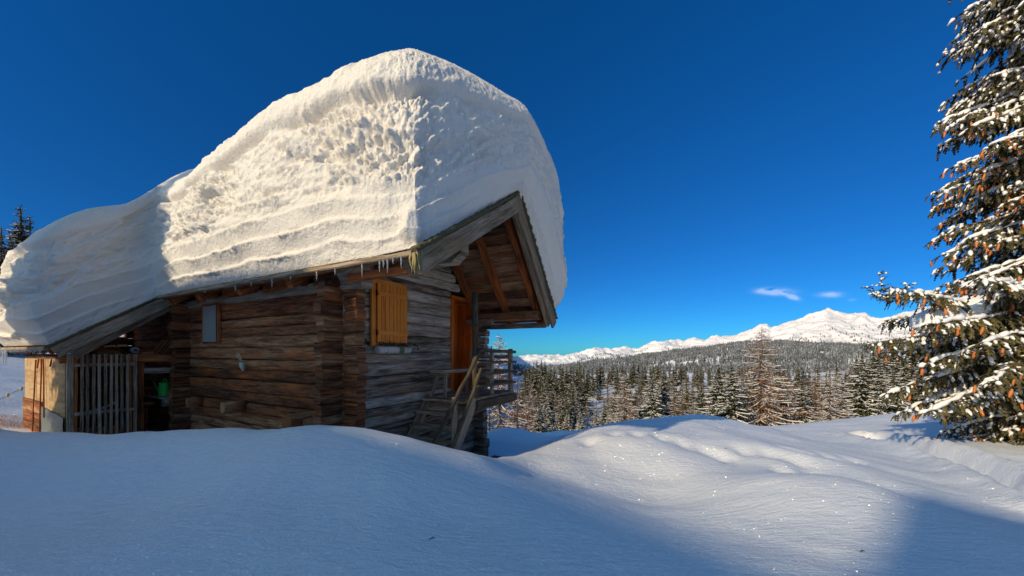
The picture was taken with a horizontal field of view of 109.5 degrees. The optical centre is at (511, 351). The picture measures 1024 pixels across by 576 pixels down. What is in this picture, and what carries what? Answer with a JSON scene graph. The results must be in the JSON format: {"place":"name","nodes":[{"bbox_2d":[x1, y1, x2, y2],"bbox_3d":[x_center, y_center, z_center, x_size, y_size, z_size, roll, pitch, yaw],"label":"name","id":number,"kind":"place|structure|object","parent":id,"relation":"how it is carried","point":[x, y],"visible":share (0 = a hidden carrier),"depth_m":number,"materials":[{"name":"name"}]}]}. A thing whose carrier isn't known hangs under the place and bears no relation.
{"place":"outdoors","nodes":[
{"label":"outdoors","id":0,"kind":"place"},
{"bbox_2d":[0,413,22,428],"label":"dead grass","id":1,"kind":"structure","parent":0,"point":[10,425],"depth_m":7.69,"materials":[{"name":"brown plant"}]},
{"bbox_2d":[0,254,1023,575],"bbox_3d":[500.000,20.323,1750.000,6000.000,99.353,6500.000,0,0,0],"label":"ground","id":2,"kind":"structure","parent":0,"point":[690,494],"depth_m":3.00,"materials":[{"name":"white snow"}]},
{"bbox_2d":[4,204,33,255],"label":"spruce tree","id":3,"kind":"object","parent":2,"relation":"on","point":[19,235],"visible":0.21,"depth_m":21.93,"materials":[{"name":"green plant"}]},
{"bbox_2d":[0,227,39,356],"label":"spruce tree","id":4,"kind":"object","parent":2,"relation":"on","point":[2,252],"visible":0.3,"depth_m":18.99,"materials":[{"name":"green plant"}]},
{"bbox_2d":[25,216,33,234],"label":"spruce tree","id":5,"kind":"object","parent":2,"relation":"on","point":[30,229],"visible":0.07,"depth_m":22.98,"materials":[{"name":"green plant"}]},
{"bbox_2d":[0,191,557,457],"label":"alpine hut","id":6,"kind":"object","parent":2,"relation":"on","point":[303,343],"visible":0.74,"depth_m":6.21,"materials":[{"name":"brown wood"}]},
{"bbox_2d":[153,378,171,396],"bbox_3d":[-6.985,0.701,7.184,0.352,0.358,0.202,0,0,-15],"label":"watering can","id":7,"kind":"object","parent":6,"relation":"on","point":[162,388],"visible":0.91,"depth_m":7.14,"materials":[{"name":"green plastic"}]},
{"bbox_2d":[202,302,220,343],"bbox_3d":[-5.595,-0.527,6.724,0.587,0.745,0.068,0,0,28],"label":"window","id":8,"kind":"structure","parent":6,"relation":"in","point":[211,315],"depth_m":6.65,"materials":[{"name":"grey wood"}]},
{"bbox_2d":[235,353,244,370],"bbox_3d":[-4.599,0.157,6.105,0.179,0.335,0.091,0,0,-4],"label":"antler skull","id":9,"kind":"object","parent":6,"relation":"attached to","point":[242,366],"visible":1,"depth_m":6.09},
{"bbox_2d":[0,48,567,346],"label":"roof snow","id":10,"kind":"structure","parent":6,"relation":"on","point":[391,151],"depth_m":4.79,"materials":[{"name":"white snow"}]},
{"bbox_2d":[370,279,407,345],"bbox_3d":[-1.907,-0.595,5.673,0.090,1.020,0.705,0,0,28],"label":"shutter","id":11,"kind":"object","parent":6,"relation":"in","point":[392,297],"depth_m":5.61,"materials":[{"name":"orange wood"}]},
{"bbox_2d":[374,341,411,354],"bbox_3d":[-1.840,-0.056,5.691,0.206,0.221,0.694,0,0,28],"label":"window planter","id":12,"kind":"object","parent":6,"relation":"hanging from","point":[394,348],"visible":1,"depth_m":5.62,"materials":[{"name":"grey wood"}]},
{"bbox_2d":[429,367,480,397],"bbox_3d":[-1.009,0.545,6.576,0.346,0.473,1.100,0,0,28],"label":"bench","id":13,"kind":"object","parent":6,"relation":"on","point":[447,371],"visible":0.73,"depth_m":6.20,"materials":[{"name":"brown wood"}]},
{"bbox_2d":[438,295,471,390],"bbox_3d":[-1.170,-0.145,7.483,0.374,1.930,0.720,0,0,28],"label":"door","id":14,"kind":"structure","parent":6,"relation":"in","point":[460,337],"depth_m":7.72,"materials":[{"name":"orange wood"}]},
{"bbox_2d":[486,407,503,430],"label":"larch tree","id":15,"kind":"object","parent":2,"relation":"on","point":[489,425],"visible":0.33,"depth_m":16.97,"materials":[{"name":"brown plant"}]},
{"bbox_2d":[487,334,526,431],"bbox_3d":[-0.932,3.010,27.025,5.350,8.929,5.213,0,0,-41],"label":"larch tree","id":16,"kind":"object","parent":2,"relation":"on","point":[502,408],"visible":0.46,"depth_m":26.96,"materials":[{"name":"brown plant"}]},
{"bbox_2d":[499,368,537,432],"bbox_3d":[0.307,3.089,21.039,2.338,4.331,2.413,0,0,36],"label":"larch tree","id":17,"kind":"object","parent":2,"relation":"on","point":[521,410],"visible":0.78,"depth_m":20.97,"materials":[{"name":"brown plant"}]},
{"bbox_2d":[516,389,532,424],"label":"spruce tree","id":18,"kind":"object","parent":2,"relation":"on","point":[524,396],"visible":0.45,"depth_m":57.77,"materials":[{"name":"green plant"}]},
{"bbox_2d":[520,362,528,390],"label":"spruce tree","id":19,"kind":"object","parent":2,"relation":"on","point":[524,374],"visible":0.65,"depth_m":119.39,"materials":[{"name":"green plant"}]},
{"bbox_2d":[516,378,534,415],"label":"spruce tree","id":20,"kind":"object","parent":2,"relation":"on","point":[523,389],"visible":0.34,"depth_m":65.85,"materials":[{"name":"green plant"}]},
{"bbox_2d":[520,393,538,432],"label":"larch tree","id":21,"kind":"object","parent":2,"relation":"on","point":[528,412],"visible":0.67,"depth_m":22.99,"materials":[{"name":"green plant"}]},
{"bbox_2d":[529,382,538,417],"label":"larch tree","id":22,"kind":"object","parent":2,"relation":"on","point":[532,400],"visible":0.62,"depth_m":59.97,"materials":[{"name":"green plant"}]},
{"bbox_2d":[530,371,542,405],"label":"spruce tree","id":23,"kind":"object","parent":2,"relation":"on","point":[535,385],"visible":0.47,"depth_m":86.79,"materials":[{"name":"green plant"}]},
{"bbox_2d":[529,401,550,432],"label":"spruce tree","id":24,"kind":"object","parent":2,"relation":"on","point":[540,421],"visible":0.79,"depth_m":23.86,"materials":[{"name":"green plant"}]},
{"bbox_2d":[533,376,547,406],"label":"spruce tree","id":25,"kind":"object","parent":2,"relation":"on","point":[539,388],"visible":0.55,"depth_m":75.83,"materials":[{"name":"green plant"}]},
{"bbox_2d":[535,384,545,410],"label":"spruce tree","id":26,"kind":"object","parent":2,"relation":"on","point":[543,396],"visible":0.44,"depth_m":59.76,"materials":[{"name":"green plant"}]},
{"bbox_2d":[539,359,546,387],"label":"spruce tree","id":27,"kind":"object","parent":2,"relation":"on","point":[542,370],"visible":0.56,"depth_m":129.09,"materials":[{"name":"green plant"}]},
{"bbox_2d":[540,393,551,429],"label":"larch tree","id":28,"kind":"object","parent":2,"relation":"on","point":[543,400],"visible":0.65,"depth_m":43.79,"materials":[{"name":"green plant"}]},
{"bbox_2d":[543,398,552,430],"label":"spruce tree","id":29,"kind":"object","parent":2,"relation":"on","point":[547,416],"visible":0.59,"depth_m":43.79,"materials":[{"name":"green plant"}]},
{"bbox_2d":[545,394,556,421],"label":"spruce tree","id":30,"kind":"object","parent":2,"relation":"on","point":[551,406],"visible":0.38,"depth_m":44.73,"materials":[{"name":"green plant"}]},
{"bbox_2d":[545,371,557,404],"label":"spruce tree","id":31,"kind":"object","parent":2,"relation":"on","point":[550,382],"visible":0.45,"depth_m":84.32,"materials":[{"name":"green plant"}]},
{"bbox_2d":[548,416,557,431],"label":"spruce tree","id":32,"kind":"object","parent":2,"relation":"on","point":[553,424],"visible":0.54,"depth_m":29.92,"materials":[{"name":"green plant"}]},
{"bbox_2d":[550,385,558,412],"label":"spruce tree","id":33,"kind":"object","parent":2,"relation":"on","point":[553,396],"visible":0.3,"depth_m":56.98,"materials":[{"name":"green plant"}]},
{"bbox_2d":[552,407,561,429],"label":"spruce tree","id":34,"kind":"object","parent":2,"relation":"on","point":[558,414],"visible":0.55,"depth_m":39.89,"materials":[{"name":"green plant"}]},
{"bbox_2d":[556,373,567,402],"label":"spruce tree","id":35,"kind":"object","parent":2,"relation":"on","point":[561,386],"visible":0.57,"depth_m":77.44,"materials":[{"name":"green plant"}]},
{"bbox_2d":[559,368,570,393],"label":"spruce tree","id":36,"kind":"object","parent":2,"relation":"on","point":[566,380],"visible":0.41,"depth_m":87.88,"materials":[{"name":"green plant"}]},
{"bbox_2d":[559,395,570,422],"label":"spruce tree","id":37,"kind":"object","parent":2,"relation":"on","point":[561,409],"visible":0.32,"depth_m":43.36,"materials":[{"name":"green plant"}]},
{"bbox_2d":[557,398,575,430],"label":"spruce tree","id":38,"kind":"object","parent":2,"relation":"on","point":[562,420],"visible":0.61,"depth_m":38.66,"materials":[{"name":"green plant"}]},
{"bbox_2d":[560,411,572,430],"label":"spruce tree","id":39,"kind":"object","parent":2,"relation":"on","point":[568,426],"visible":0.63,"depth_m":37.88,"materials":[{"name":"green plant"}]},
{"bbox_2d":[568,396,574,424],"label":"spruce tree","id":40,"kind":"object","parent":2,"relation":"on","point":[570,405],"visible":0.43,"depth_m":47.12,"materials":[{"name":"green plant"}]},
{"bbox_2d":[566,377,581,404],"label":"spruce tree","id":41,"kind":"object","parent":2,"relation":"on","point":[575,391],"visible":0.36,"depth_m":75.39,"materials":[{"name":"green plant"}]},
{"bbox_2d":[571,403,584,429],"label":"spruce tree","id":42,"kind":"object","parent":2,"relation":"on","point":[576,414],"visible":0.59,"depth_m":44.85,"materials":[{"name":"green plant"}]},
{"bbox_2d":[576,412,584,429],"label":"spruce tree","id":43,"kind":"object","parent":2,"relation":"on","point":[580,424],"visible":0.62,"depth_m":35.90,"materials":[{"name":"green plant"}]},
{"bbox_2d":[576,372,590,404],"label":"spruce tree","id":44,"kind":"object","parent":2,"relation":"on","point":[581,386],"visible":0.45,"depth_m":89.86,"materials":[{"name":"green plant"}]},
{"bbox_2d":[578,378,594,416],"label":"spruce tree","id":45,"kind":"object","parent":2,"relation":"on","point":[586,396],"visible":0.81,"depth_m":75.69,"materials":[{"name":"green plant"}]},
{"bbox_2d":[585,368,594,392],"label":"spruce tree","id":46,"kind":"object","parent":2,"relation":"on","point":[588,379],"visible":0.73,"depth_m":117.24,"materials":[{"name":"green plant"}]},
{"bbox_2d":[588,368,597,397],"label":"spruce tree","id":47,"kind":"object","parent":2,"relation":"on","point":[593,387],"visible":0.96,"depth_m":106.30,"materials":[{"name":"green plant"}]},
{"bbox_2d":[591,410,601,426],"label":"spruce tree","id":48,"kind":"object","parent":2,"relation":"on","point":[595,420],"visible":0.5,"depth_m":39.93,"materials":[{"name":"green plant"}]},
{"bbox_2d":[596,362,605,388],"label":"spruce tree","id":49,"kind":"object","parent":2,"relation":"on","point":[599,377],"visible":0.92,"depth_m":122.02,"materials":[{"name":"green plant"}]},
{"bbox_2d":[594,373,613,404],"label":"larch tree","id":50,"kind":"object","parent":2,"relation":"on","point":[606,381],"visible":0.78,"depth_m":87.79,"materials":[{"name":"brown plant"}]},
{"bbox_2d":[599,404,610,424],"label":"spruce tree","id":51,"kind":"object","parent":2,"relation":"on","point":[603,419],"visible":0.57,"depth_m":45.85,"materials":[{"name":"green plant"}]},
{"bbox_2d":[607,395,618,422],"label":"spruce tree","id":52,"kind":"object","parent":2,"relation":"on","point":[613,410],"visible":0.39,"depth_m":44.95,"materials":[{"name":"green plant"}]},
{"bbox_2d":[611,365,620,388],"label":"spruce tree","id":53,"kind":"object","parent":2,"relation":"on","point":[615,377],"visible":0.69,"depth_m":121.09,"materials":[{"name":"green plant"}]},
{"bbox_2d":[610,376,627,400],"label":"spruce tree","id":54,"kind":"object","parent":2,"relation":"on","point":[617,387],"visible":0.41,"depth_m":74.97,"materials":[{"name":"green plant"}]},
{"bbox_2d":[606,372,640,422],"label":"larch tree","id":55,"kind":"object","parent":2,"relation":"on","point":[618,417],"visible":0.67,"depth_m":29.92,"materials":[{"name":"brown plant"}]},
{"bbox_2d":[628,367,636,388],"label":"spruce tree","id":56,"kind":"object","parent":2,"relation":"on","point":[632,382],"visible":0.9,"depth_m":120.76,"materials":[{"name":"green plant"}]},
{"bbox_2d":[631,361,638,383],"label":"spruce tree","id":57,"kind":"object","parent":2,"relation":"on","point":[634,374],"visible":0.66,"depth_m":138.27,"materials":[{"name":"green plant"}]},
{"bbox_2d":[634,375,646,405],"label":"spruce tree","id":58,"kind":"object","parent":2,"relation":"on","point":[639,391],"visible":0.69,"depth_m":79.83,"materials":[{"name":"green plant"}]},
{"bbox_2d":[636,366,649,392],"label":"spruce tree","id":59,"kind":"object","parent":2,"relation":"on","point":[644,376],"visible":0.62,"depth_m":106.35,"materials":[{"name":"green plant"}]},
{"bbox_2d":[638,372,666,418],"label":"spruce tree","id":60,"kind":"object","parent":2,"relation":"on","point":[652,407],"visible":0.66,"depth_m":29.81,"materials":[{"name":"green plant"}]},
{"bbox_2d":[656,370,675,416],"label":"spruce tree","id":61,"kind":"object","parent":2,"relation":"on","point":[664,399],"visible":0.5,"depth_m":31.78,"materials":[{"name":"green plant"}]},
{"bbox_2d":[664,378,684,415],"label":"larch tree","id":62,"kind":"object","parent":2,"relation":"on","point":[669,409],"visible":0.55,"depth_m":30.04,"materials":[{"name":"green plant"}]},
{"bbox_2d":[669,365,679,385],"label":"spruce tree","id":63,"kind":"object","parent":2,"relation":"on","point":[673,374],"visible":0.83,"depth_m":117.33,"materials":[{"name":"green plant"}]},
{"bbox_2d":[668,378,685,415],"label":"spruce tree","id":64,"kind":"object","parent":2,"relation":"on","point":[672,385],"visible":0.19,"depth_m":39.87,"materials":[{"name":"green plant"}]},
{"bbox_2d":[671,376,690,414],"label":"larch tree","id":65,"kind":"object","parent":2,"relation":"on","point":[680,405],"visible":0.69,"depth_m":28.97,"materials":[{"name":"brown plant"}]},
{"bbox_2d":[676,363,685,384],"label":"spruce tree","id":66,"kind":"object","parent":2,"relation":"on","point":[681,374],"visible":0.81,"depth_m":122.00,"materials":[{"name":"green plant"}]},
{"bbox_2d":[683,387,693,414],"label":"spruce tree","id":67,"kind":"object","parent":2,"relation":"on","point":[686,408],"visible":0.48,"depth_m":52.82,"materials":[{"name":"green plant"}]},
{"bbox_2d":[682,376,695,412],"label":"spruce tree","id":68,"kind":"object","parent":2,"relation":"on","point":[687,385],"visible":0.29,"depth_m":60.53,"materials":[{"name":"green plant"}]},
{"bbox_2d":[690,368,697,386],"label":"spruce tree","id":69,"kind":"object","parent":2,"relation":"on","point":[695,379],"visible":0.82,"depth_m":109.84,"materials":[{"name":"green plant"}]},
{"bbox_2d":[692,383,708,413],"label":"spruce tree","id":70,"kind":"object","parent":2,"relation":"on","point":[699,399],"visible":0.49,"depth_m":30.95,"materials":[{"name":"green plant"}]},
{"bbox_2d":[696,370,707,388],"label":"spruce tree","id":71,"kind":"object","parent":2,"relation":"on","point":[702,381],"visible":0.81,"depth_m":105.80,"materials":[{"name":"green plant"}]},
{"bbox_2d":[697,365,729,416],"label":"spruce tree","id":72,"kind":"object","parent":2,"relation":"on","point":[712,399],"visible":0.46,"depth_m":28.93,"materials":[{"name":"green plant"}]},
{"bbox_2d":[711,363,753,423],"bbox_3d":[16.351,3.646,26.814,3.398,5.690,3.511,0,0,44],"label":"spruce tree","id":73,"kind":"object","parent":2,"relation":"on","point":[731,408],"visible":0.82,"depth_m":26.77,"materials":[{"name":"green plant"}]},
{"bbox_2d":[745,373,772,425],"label":"spruce tree","id":74,"kind":"object","parent":2,"relation":"on","point":[755,399],"visible":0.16,"depth_m":35.74,"materials":[{"name":"green plant"}]},
{"bbox_2d":[724,329,814,425],"bbox_3d":[19.289,2.516,27.977,7.157,8.847,6.973,0,0,-21],"label":"larch tree","id":75,"kind":"object","parent":2,"relation":"on","point":[760,416],"visible":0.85,"depth_m":27.49,"materials":[{"name":"brown plant"}]},
{"bbox_2d":[770,379,790,425],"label":"spruce tree","id":76,"kind":"object","parent":2,"relation":"on","point":[778,419],"visible":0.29,"depth_m":35.84,"materials":[{"name":"green plant"}]},
{"bbox_2d":[791,374,800,410],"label":"spruce tree","id":77,"kind":"object","parent":2,"relation":"on","point":[796,387],"visible":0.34,"depth_m":59.66,"materials":[{"name":"green plant"}]},
{"bbox_2d":[793,365,802,386],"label":"spruce tree","id":78,"kind":"object","parent":2,"relation":"on","point":[798,373],"visible":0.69,"depth_m":105.99,"materials":[{"name":"green plant"}]},
{"bbox_2d":[785,378,818,424],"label":"spruce tree","id":79,"kind":"object","parent":2,"relation":"on","point":[804,398],"visible":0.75,"depth_m":29.79,"materials":[{"name":"green plant"}]},
{"bbox_2d":[795,366,827,418],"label":"larch tree","id":80,"kind":"object","parent":2,"relation":"on","point":[815,389],"visible":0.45,"depth_m":38.80,"materials":[{"name":"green plant"}]},
{"bbox_2d":[805,376,822,416],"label":"spruce tree","id":81,"kind":"object","parent":2,"relation":"on","point":[809,384],"visible":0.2,"depth_m":39.64,"materials":[{"name":"green plant"}]},
{"bbox_2d":[807,368,825,400],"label":"spruce tree","id":82,"kind":"object","parent":2,"relation":"on","point":[817,370],"visible":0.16,"depth_m":46.32,"materials":[{"name":"green plant"}]},
{"bbox_2d":[808,369,827,421],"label":"larch tree","id":83,"kind":"object","parent":2,"relation":"on","point":[815,402],"visible":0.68,"depth_m":30.98,"materials":[{"name":"brown plant"}]},
{"bbox_2d":[810,372,827,416],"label":"larch tree","id":84,"kind":"object","parent":2,"relation":"on","point":[819,392],"visible":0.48,"depth_m":38.30,"materials":[{"name":"brown plant"}]},
{"bbox_2d":[816,371,829,411],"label":"spruce tree","id":85,"kind":"object","parent":2,"relation":"on","point":[825,386],"visible":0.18,"depth_m":41.98,"materials":[{"name":"green plant"}]},
{"bbox_2d":[804,364,857,421],"bbox_3d":[24.530,3.397,27.932,3.278,5.194,3.198,0,0,-15],"label":"larch tree","id":86,"kind":"object","parent":2,"relation":"on","point":[830,404],"visible":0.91,"depth_m":27.95,"materials":[{"name":"brown plant"}]},
{"bbox_2d":[817,363,851,420],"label":"spruce tree","id":87,"kind":"object","parent":2,"relation":"on","point":[835,374],"visible":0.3,"depth_m":36.69,"materials":[{"name":"green plant"}]},
{"bbox_2d":[826,372,852,405],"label":"spruce tree","id":88,"kind":"object","parent":2,"relation":"on","point":[845,375],"visible":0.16,"depth_m":40.45,"materials":[{"name":"green plant"}]},
{"bbox_2d":[828,371,851,419],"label":"larch tree","id":89,"kind":"object","parent":2,"relation":"on","point":[846,394],"visible":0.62,"depth_m":29.01,"materials":[{"name":"brown plant"}]},
{"bbox_2d":[843,354,861,384],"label":"spruce tree","id":90,"kind":"object","parent":2,"relation":"on","point":[855,359],"visible":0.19,"depth_m":57.28,"materials":[{"name":"green plant"}]},
{"bbox_2d":[838,350,888,418],"bbox_3d":[28.206,3.197,29.063,3.773,6.714,3.669,0,0,7],"label":"spruce tree","id":91,"kind":"object","parent":2,"relation":"on","point":[859,400],"visible":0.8,"depth_m":28.82,"materials":[{"name":"green plant"}]},
{"bbox_2d":[849,350,887,404],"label":"spruce tree","id":92,"kind":"object","parent":2,"relation":"on","point":[873,365],"visible":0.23,"depth_m":32.94,"materials":[{"name":"green plant"}]},
{"bbox_2d":[848,350,895,412],"bbox_3d":[36.585,3.927,35.917,5.740,9.991,5.250,0,0,28],"label":"spruce tree","id":93,"kind":"object","parent":2,"relation":"on","point":[882,356],"visible":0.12,"depth_m":35.68,"materials":[{"name":"green plant"}]},
{"bbox_2d":[860,360,898,416],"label":"spruce tree","id":94,"kind":"object","parent":2,"relation":"on","point":[881,387],"visible":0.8,"depth_m":27.85,"materials":[{"name":"green plant"}]},
{"bbox_2d":[884,348,903,385],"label":"spruce tree","id":95,"kind":"object","parent":2,"relation":"on","point":[890,359],"visible":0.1,"depth_m":37.20,"materials":[{"name":"green plant"}]},
{"bbox_2d":[886,360,910,412],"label":"spruce tree","id":96,"kind":"object","parent":2,"relation":"on","point":[894,381],"visible":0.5,"depth_m":28.79,"materials":[{"name":"green plant"}]},
{"bbox_2d":[896,360,915,407],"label":"spruce tree","id":97,"kind":"object","parent":2,"relation":"on","point":[904,374],"visible":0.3,"depth_m":29.89,"materials":[{"name":"green plant"}]},
{"bbox_2d":[899,344,928,393],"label":"spruce tree","id":98,"kind":"object","parent":2,"relation":"on","point":[911,361],"visible":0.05,"depth_m":36.86,"materials":[{"name":"green plant"}]},
{"bbox_2d":[904,362,929,410],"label":"spruce tree","id":99,"kind":"object","parent":2,"relation":"on","point":[915,396],"visible":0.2,"depth_m":29.03,"materials":[{"name":"green plant"}]},
{"bbox_2d":[912,369,950,409],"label":"spruce tree","id":100,"kind":"object","parent":2,"relation":"on","point":[938,390],"visible":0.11,"depth_m":27.81,"materials":[{"name":"green plant"}]},
{"bbox_2d":[860,0,1023,445],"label":"cone spruce","id":101,"kind":"object","parent":2,"relation":"on","point":[974,343],"visible":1,"depth_m":9.61,"materials":[{"name":"green plant"}]},
{"bbox_2d":[932,128,1021,423],"bbox_3d":[18.920,-3.530,13.656,4.405,14.112,4.261,0,0,-37],"label":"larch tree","id":102,"kind":"object","parent":2,"relation":"on","point":[979,267],"visible":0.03,"depth_m":14.31,"materials":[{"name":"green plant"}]},
{"bbox_2d":[0,0,1023,355],"label":"sky","id":103,"kind":"structure","parent":0,"point":[723,167],"materials":[{"name":"blue"}]},
{"bbox_2d":[515,342,870,373],"bbox_3d":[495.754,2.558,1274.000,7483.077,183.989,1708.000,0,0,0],"label":"hillside","id":104,"kind":"structure","parent":0,"point":[671,361],"depth_m":840.58,"materials":[{"name":"white snow"}]},
{"bbox_2d":[513,339,919,375],"bbox_3d":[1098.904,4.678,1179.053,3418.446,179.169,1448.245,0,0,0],"label":"forest","id":105,"kind":"object","parent":104,"relation":"on","point":[792,357],"visible":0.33,"depth_m":898.89,"materials":[{"name":"green plant"}]},
{"bbox_2d":[513,306,930,363],"bbox_3d":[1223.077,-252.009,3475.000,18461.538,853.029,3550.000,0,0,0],"label":"mountain","id":106,"kind":"structure","parent":0,"point":[822,322],"depth_m":2971.69,"materials":[{"name":"white snow"}]},
{"bbox_2d":[551,325,918,362],"bbox_3d":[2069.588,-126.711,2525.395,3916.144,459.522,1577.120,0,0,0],"label":"scattered wood","id":107,"kind":"object","parent":106,"relation":"on","point":[768,337],"visible":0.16,"depth_m":2383.49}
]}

